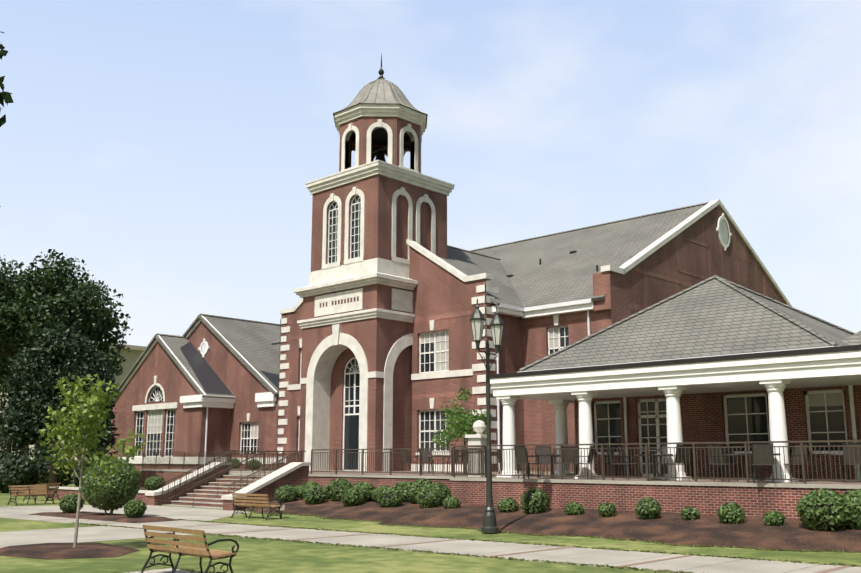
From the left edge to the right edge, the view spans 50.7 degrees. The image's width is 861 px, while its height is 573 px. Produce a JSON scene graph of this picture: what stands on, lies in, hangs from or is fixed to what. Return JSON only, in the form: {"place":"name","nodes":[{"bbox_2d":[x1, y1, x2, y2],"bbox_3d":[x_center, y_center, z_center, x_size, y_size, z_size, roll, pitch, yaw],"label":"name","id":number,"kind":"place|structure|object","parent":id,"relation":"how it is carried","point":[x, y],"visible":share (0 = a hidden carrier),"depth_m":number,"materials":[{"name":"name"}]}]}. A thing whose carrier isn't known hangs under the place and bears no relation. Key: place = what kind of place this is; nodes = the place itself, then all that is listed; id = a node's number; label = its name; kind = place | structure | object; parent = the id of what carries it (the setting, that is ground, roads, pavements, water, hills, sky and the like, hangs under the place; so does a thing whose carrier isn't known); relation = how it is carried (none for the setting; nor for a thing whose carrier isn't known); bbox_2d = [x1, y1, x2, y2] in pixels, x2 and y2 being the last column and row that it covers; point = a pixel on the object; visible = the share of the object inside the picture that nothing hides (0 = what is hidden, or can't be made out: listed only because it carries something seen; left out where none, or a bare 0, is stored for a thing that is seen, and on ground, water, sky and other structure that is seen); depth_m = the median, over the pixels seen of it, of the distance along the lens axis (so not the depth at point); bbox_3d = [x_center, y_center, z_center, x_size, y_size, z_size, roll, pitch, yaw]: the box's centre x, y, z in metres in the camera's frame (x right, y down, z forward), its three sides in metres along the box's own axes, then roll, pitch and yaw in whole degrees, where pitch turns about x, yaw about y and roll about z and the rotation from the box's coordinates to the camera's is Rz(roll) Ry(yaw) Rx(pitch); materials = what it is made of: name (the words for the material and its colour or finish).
{"place":"outdoors","nodes":[
{"label":"outdoors","id":0,"kind":"place"},
{"bbox_2d":[0,471,860,572],"bbox_3d":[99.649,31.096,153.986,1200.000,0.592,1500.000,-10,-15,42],"label":"ground","id":1,"kind":"structure","parent":0,"point":[38,537],"depth_m":21.55,"materials":[{"name":"green plant"}]},
{"bbox_2d":[0,31,13,206],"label":"overhang branch","id":2,"kind":"object","parent":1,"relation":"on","point":[5,96],"visible":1,"depth_m":9.83,"materials":[{"name":"green plant"}]},
{"bbox_2d":[0,455,39,492],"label":"hedge","id":3,"kind":"object","parent":1,"relation":"on","point":[21,470],"visible":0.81,"depth_m":54.06,"materials":[{"name":"green plant"}]},
{"bbox_2d":[8,485,55,505],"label":"bench","id":4,"kind":"object","parent":1,"relation":"on","point":[29,494],"visible":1,"depth_m":40.81,"materials":[{"name":"wood"}]},
{"bbox_2d":[23,483,60,501],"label":"bench","id":5,"kind":"object","parent":1,"relation":"on","point":[53,485],"visible":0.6,"depth_m":44.65,"materials":[{"name":"wood"}]},
{"bbox_2d":[32,452,76,486],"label":"hedge","id":6,"kind":"object","parent":1,"relation":"on","point":[44,470],"visible":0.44,"depth_m":63.59,"materials":[{"name":"green plant"}]},
{"bbox_2d":[0,322,119,484],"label":"magnolia","id":7,"kind":"object","parent":1,"relation":"on","point":[41,368],"visible":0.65,"depth_m":50.03,"materials":[{"name":"green plant"}]},
{"bbox_2d":[0,334,122,452],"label":"tree","id":8,"kind":"object","parent":1,"relation":"on","point":[3,379],"visible":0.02,"depth_m":96.74,"materials":[{"name":"green plant"}]},
{"bbox_2d":[0,249,132,457],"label":"tree","id":9,"kind":"object","parent":1,"relation":"on","point":[30,304],"visible":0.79,"depth_m":72.30,"materials":[{"name":"green plant"}]},
{"bbox_2d":[58,493,84,512],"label":"shrub","id":10,"kind":"object","parent":1,"relation":"on","point":[68,502],"visible":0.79,"depth_m":32.44,"materials":[{"name":"green plant"}]},
{"bbox_2d":[0,344,145,464],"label":"building","id":11,"kind":"structure","parent":1,"relation":"on","point":[133,356],"depth_m":172.35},
{"bbox_2d":[74,458,96,486],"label":"hedge","id":12,"kind":"object","parent":1,"relation":"on","point":[76,481],"visible":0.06,"depth_m":55.65,"materials":[{"name":"green plant"}]},
{"bbox_2d":[39,372,146,547],"bbox_3d":[-7.819,3.832,20.201,2.554,3.902,2.025,-10,-15,42],"label":"young tree","id":13,"kind":"object","parent":1,"relation":"on","point":[84,425],"visible":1,"depth_m":20.30,"materials":[{"name":"green plant"}]},
{"bbox_2d":[81,456,141,514],"bbox_3d":[-11.232,6.952,31.763,2.035,2.017,2.098,-10,-15,42],"label":"topiary","id":14,"kind":"object","parent":1,"relation":"on","point":[123,486],"visible":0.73,"depth_m":31.18,"materials":[{"name":"green plant"}]},
{"bbox_2d":[123,499,146,517],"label":"shrub","id":15,"kind":"object","parent":1,"relation":"on","point":[134,508],"visible":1,"depth_m":29.90,"materials":[{"name":"green plant"}]},
{"bbox_2d":[141,525,238,572],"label":"bench","id":16,"kind":"object","parent":1,"relation":"on","point":[177,546],"visible":1,"depth_m":15.21,"materials":[{"name":"wood"}]},
{"bbox_2d":[231,493,282,519],"bbox_3d":[-5.947,7.524,31.120,1.910,0.848,0.754,-9,-14,39],"label":"bench","id":17,"kind":"object","parent":1,"relation":"on","point":[247,504],"visible":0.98,"depth_m":30.89,"materials":[{"name":"wood"}]},
{"bbox_2d":[278,504,284,517],"bbox_3d":[-5.192,7.813,31.592,0.190,0.440,0.540,2,-11,-12],"label":"sign","id":18,"kind":"object","parent":1,"relation":"on","point":[282,508],"visible":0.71,"depth_m":31.39,"materials":[{"name":"metal"}]},
{"bbox_2d":[274,485,296,502],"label":"shrub","id":19,"kind":"object","parent":1,"relation":"on","point":[285,493],"visible":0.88,"depth_m":36.10,"materials":[{"name":"green plant"}]},
{"bbox_2d":[297,481,321,498],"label":"shrub","id":20,"kind":"object","parent":1,"relation":"on","point":[302,488],"visible":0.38,"depth_m":36.53,"materials":[{"name":"green plant"}]},
{"bbox_2d":[302,485,326,504],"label":"shrub","id":21,"kind":"object","parent":1,"relation":"on","point":[313,494],"visible":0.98,"depth_m":34.74,"materials":[{"name":"green plant"}]},
{"bbox_2d":[322,485,330,499],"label":"shrub","id":22,"kind":"object","parent":1,"relation":"on","point":[325,488],"visible":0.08,"depth_m":35.79,"materials":[{"name":"green plant"}]},
{"bbox_2d":[327,478,352,500],"bbox_3d":[-3.491,7.946,35.322,1.089,1.005,1.098,-10,-15,42],"label":"shrub","id":23,"kind":"object","parent":1,"relation":"on","point":[336,488],"visible":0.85,"depth_m":35.03,"materials":[{"name":"green plant"}]},
{"bbox_2d":[341,487,364,505],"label":"shrub","id":24,"kind":"object","parent":1,"relation":"on","point":[353,496],"visible":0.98,"depth_m":33.26,"materials":[{"name":"green plant"}]},
{"bbox_2d":[350,481,374,501],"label":"shrub","id":25,"kind":"object","parent":1,"relation":"on","point":[366,488],"visible":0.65,"depth_m":34.13,"materials":[{"name":"green plant"}]},
{"bbox_2d":[371,485,391,501],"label":"shrub","id":26,"kind":"object","parent":1,"relation":"on","point":[375,492],"visible":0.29,"depth_m":33.58,"materials":[{"name":"green plant"}]},
{"bbox_2d":[376,487,402,507],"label":"shrub","id":27,"kind":"object","parent":1,"relation":"on","point":[391,497],"visible":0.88,"depth_m":31.91,"materials":[{"name":"green plant"}]},
{"bbox_2d":[392,481,410,502],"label":"shrub","id":28,"kind":"object","parent":1,"relation":"on","point":[401,487],"visible":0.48,"depth_m":33.01,"materials":[{"name":"green plant"}]},
{"bbox_2d":[407,478,431,503],"bbox_3d":[-0.315,7.413,32.634,1.095,1.044,1.138,-10,-15,42],"label":"shrub","id":29,"kind":"object","parent":1,"relation":"on","point":[415,487],"visible":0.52,"depth_m":32.40,"materials":[{"name":"green plant"}]},
{"bbox_2d":[416,486,441,508],"bbox_3d":[-0.049,7.057,30.180,0.853,0.821,0.850,-10,-15,42],"label":"shrub","id":30,"kind":"object","parent":1,"relation":"on","point":[428,498],"visible":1,"depth_m":29.95,"materials":[{"name":"green plant"}]},
{"bbox_2d":[424,482,450,504],"bbox_3d":[0.225,7.314,31.846,1.119,0.914,1.083,-10,-15,42],"label":"shrub","id":31,"kind":"object","parent":1,"relation":"on","point":[444,492],"visible":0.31,"depth_m":31.62,"materials":[{"name":"green plant"}]},
{"bbox_2d":[442,496,460,508],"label":"shrub","id":32,"kind":"object","parent":1,"relation":"on","point":[449,502],"visible":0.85,"depth_m":29.32,"materials":[{"name":"green plant"}]},
{"bbox_2d":[46,420,860,518],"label":"terrace","id":33,"kind":"structure","parent":1,"relation":"on","point":[707,497],"depth_m":29.17,"materials":[{"name":"brick"}]},
{"bbox_2d":[144,476,164,490],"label":"shrub","id":34,"kind":"object","parent":33,"relation":"on","point":[150,482],"visible":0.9,"depth_m":43.78,"materials":[{"name":"green plant"}]},
{"bbox_2d":[248,459,260,469],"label":"shrub","id":35,"kind":"object","parent":33,"relation":"on","point":[254,464],"visible":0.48,"depth_m":51.81,"materials":[{"name":"green plant"}]},
{"bbox_2d":[400,450,459,473],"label":"patio table set","id":36,"kind":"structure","parent":33,"relation":"on","point":[423,452],"depth_m":39.41,"materials":[{"name":"brown metal"}]},
{"bbox_2d":[418,449,467,474],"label":"patio table set","id":37,"kind":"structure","parent":33,"relation":"on","point":[432,462],"depth_m":36.08,"materials":[{"name":"brown metal"}]},
{"bbox_2d":[432,387,493,475],"bbox_3d":[1.404,5.508,34.562,2.275,3.326,2.595,-10,-15,42],"label":"tree","id":38,"kind":"object","parent":33,"relation":"on","point":[461,422],"visible":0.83,"depth_m":34.42,"materials":[{"name":"green plant"}]},
{"bbox_2d":[142,440,860,506],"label":"railings","id":39,"kind":"object","parent":33,"relation":"on","point":[169,464],"visible":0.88,"depth_m":30.67,"materials":[{"name":"brown metal"}]},
{"bbox_2d":[497,448,555,474],"bbox_3d":[3.685,7.066,36.632,2.328,1.035,2.613,-10,-14,41],"label":"patio chair","id":40,"kind":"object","parent":33,"relation":"on","point":[526,473],"depth_m":36.84,"materials":[{"name":"brown metal"}]},
{"bbox_2d":[514,445,594,478],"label":"patio table set","id":41,"kind":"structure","parent":33,"relation":"on","point":[521,455],"depth_m":28.58,"materials":[{"name":"brown metal"}]},
{"bbox_2d":[543,446,614,477],"bbox_3d":[4.790,6.028,31.180,2.328,1.035,2.613,-10,-15,42],"label":"patio chair","id":42,"kind":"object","parent":33,"relation":"on","point":[571,459],"depth_m":29.91,"materials":[{"name":"brown metal"}]},
{"bbox_2d":[606,444,690,480],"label":"patio table set","id":43,"kind":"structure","parent":33,"relation":"on","point":[682,456],"depth_m":26.34,"materials":[{"name":"brown metal"}]},
{"bbox_2d":[617,445,693,478],"bbox_3d":[7.215,5.647,29.178,2.328,1.035,2.613,-1,-11,3],"label":"patio chair","id":44,"kind":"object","parent":33,"relation":"on","point":[691,458],"depth_m":29.03,"materials":[{"name":"brown metal"}]},
{"bbox_2d":[706,444,791,480],"bbox_3d":[9.184,5.210,26.885,2.328,1.035,2.613,8,-13,-36],"label":"patio chair","id":45,"kind":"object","parent":33,"relation":"on","point":[723,458],"depth_m":26.96,"materials":[{"name":"brown metal"}]},
{"bbox_2d":[707,442,806,482],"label":"patio table set","id":46,"kind":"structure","parent":33,"relation":"on","point":[762,453],"depth_m":23.85,"materials":[{"name":"brown metal"}]},
{"bbox_2d":[792,443,860,482],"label":"patio table set","id":47,"kind":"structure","parent":33,"relation":"on","point":[851,456],"depth_m":23.75,"materials":[{"name":"brown metal"}]},
{"bbox_2d":[72,510,860,572],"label":"edge grass tufts","id":48,"kind":"object","parent":1,"relation":"on","point":[566,563],"visible":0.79,"depth_m":21.07,"materials":[{"name":"green plant"}]},
{"bbox_2d":[109,52,860,481],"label":"building","id":49,"kind":"structure","parent":1,"relation":"on","point":[667,328],"depth_m":48.88,"materials":[{"name":"brick"}]},
{"bbox_2d":[470,299,503,532],"bbox_3d":[1.621,3.562,25.358,0.480,6.400,1.700,-6,-12,30],"label":"lamp post","id":50,"kind":"object","parent":1,"relation":"on","point":[477,319],"visible":1,"depth_m":25.19,"materials":[{"name":"metal"}]},
{"bbox_2d":[497,497,518,511],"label":"shrub","id":51,"kind":"object","parent":1,"relation":"on","point":[506,504],"visible":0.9,"depth_m":27.64,"materials":[{"name":"green plant"}]},
{"bbox_2d":[520,487,549,513],"bbox_3d":[3.133,6.459,27.191,0.894,0.913,0.891,-10,-15,42],"label":"shrub","id":52,"kind":"object","parent":1,"relation":"on","point":[533,500],"visible":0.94,"depth_m":26.95,"materials":[{"name":"green plant"}]},
{"bbox_2d":[564,502,584,514],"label":"shrub","id":53,"kind":"object","parent":1,"relation":"on","point":[573,508],"visible":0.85,"depth_m":26.05,"materials":[{"name":"green plant"}]},
{"bbox_2d":[598,502,616,516],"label":"shrub","id":54,"kind":"object","parent":1,"relation":"on","point":[606,510],"visible":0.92,"depth_m":25.35,"materials":[{"name":"green plant"}]},
{"bbox_2d":[635,497,661,518],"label":"shrub","id":55,"kind":"object","parent":1,"relation":"on","point":[648,508],"visible":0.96,"depth_m":24.42,"materials":[{"name":"green plant"}]},
{"bbox_2d":[680,506,700,520],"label":"shrub","id":56,"kind":"object","parent":1,"relation":"on","point":[689,513],"visible":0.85,"depth_m":23.73,"materials":[{"name":"green plant"}]},
{"bbox_2d":[717,502,745,523],"bbox_3d":[7.597,5.776,22.954,0.689,0.638,0.711,-10,-15,42],"label":"shrub","id":57,"kind":"object","parent":1,"relation":"on","point":[732,513],"visible":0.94,"depth_m":22.77,"materials":[{"name":"green plant"}]},
{"bbox_2d":[762,510,785,525],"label":"shrub","id":58,"kind":"object","parent":1,"relation":"on","point":[774,518],"visible":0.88,"depth_m":22.05,"materials":[{"name":"green plant"}]},
{"bbox_2d":[796,488,847,530],"bbox_3d":[9.310,5.315,21.476,1.278,1.086,1.294,-10,-15,42],"label":"shrub","id":59,"kind":"object","parent":1,"relation":"on","point":[821,509],"visible":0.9,"depth_m":21.11,"materials":[{"name":"green plant"}]},
{"bbox_2d":[840,489,860,529],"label":"shrub","id":60,"kind":"object","parent":1,"relation":"on","point":[852,504],"visible":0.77,"depth_m":21.00,"materials":[{"name":"green plant"}]},
{"bbox_2d":[0,0,860,346],"label":"sky","id":61,"kind":"structure","parent":0,"point":[170,148],"materials":[{"name":"blue"}]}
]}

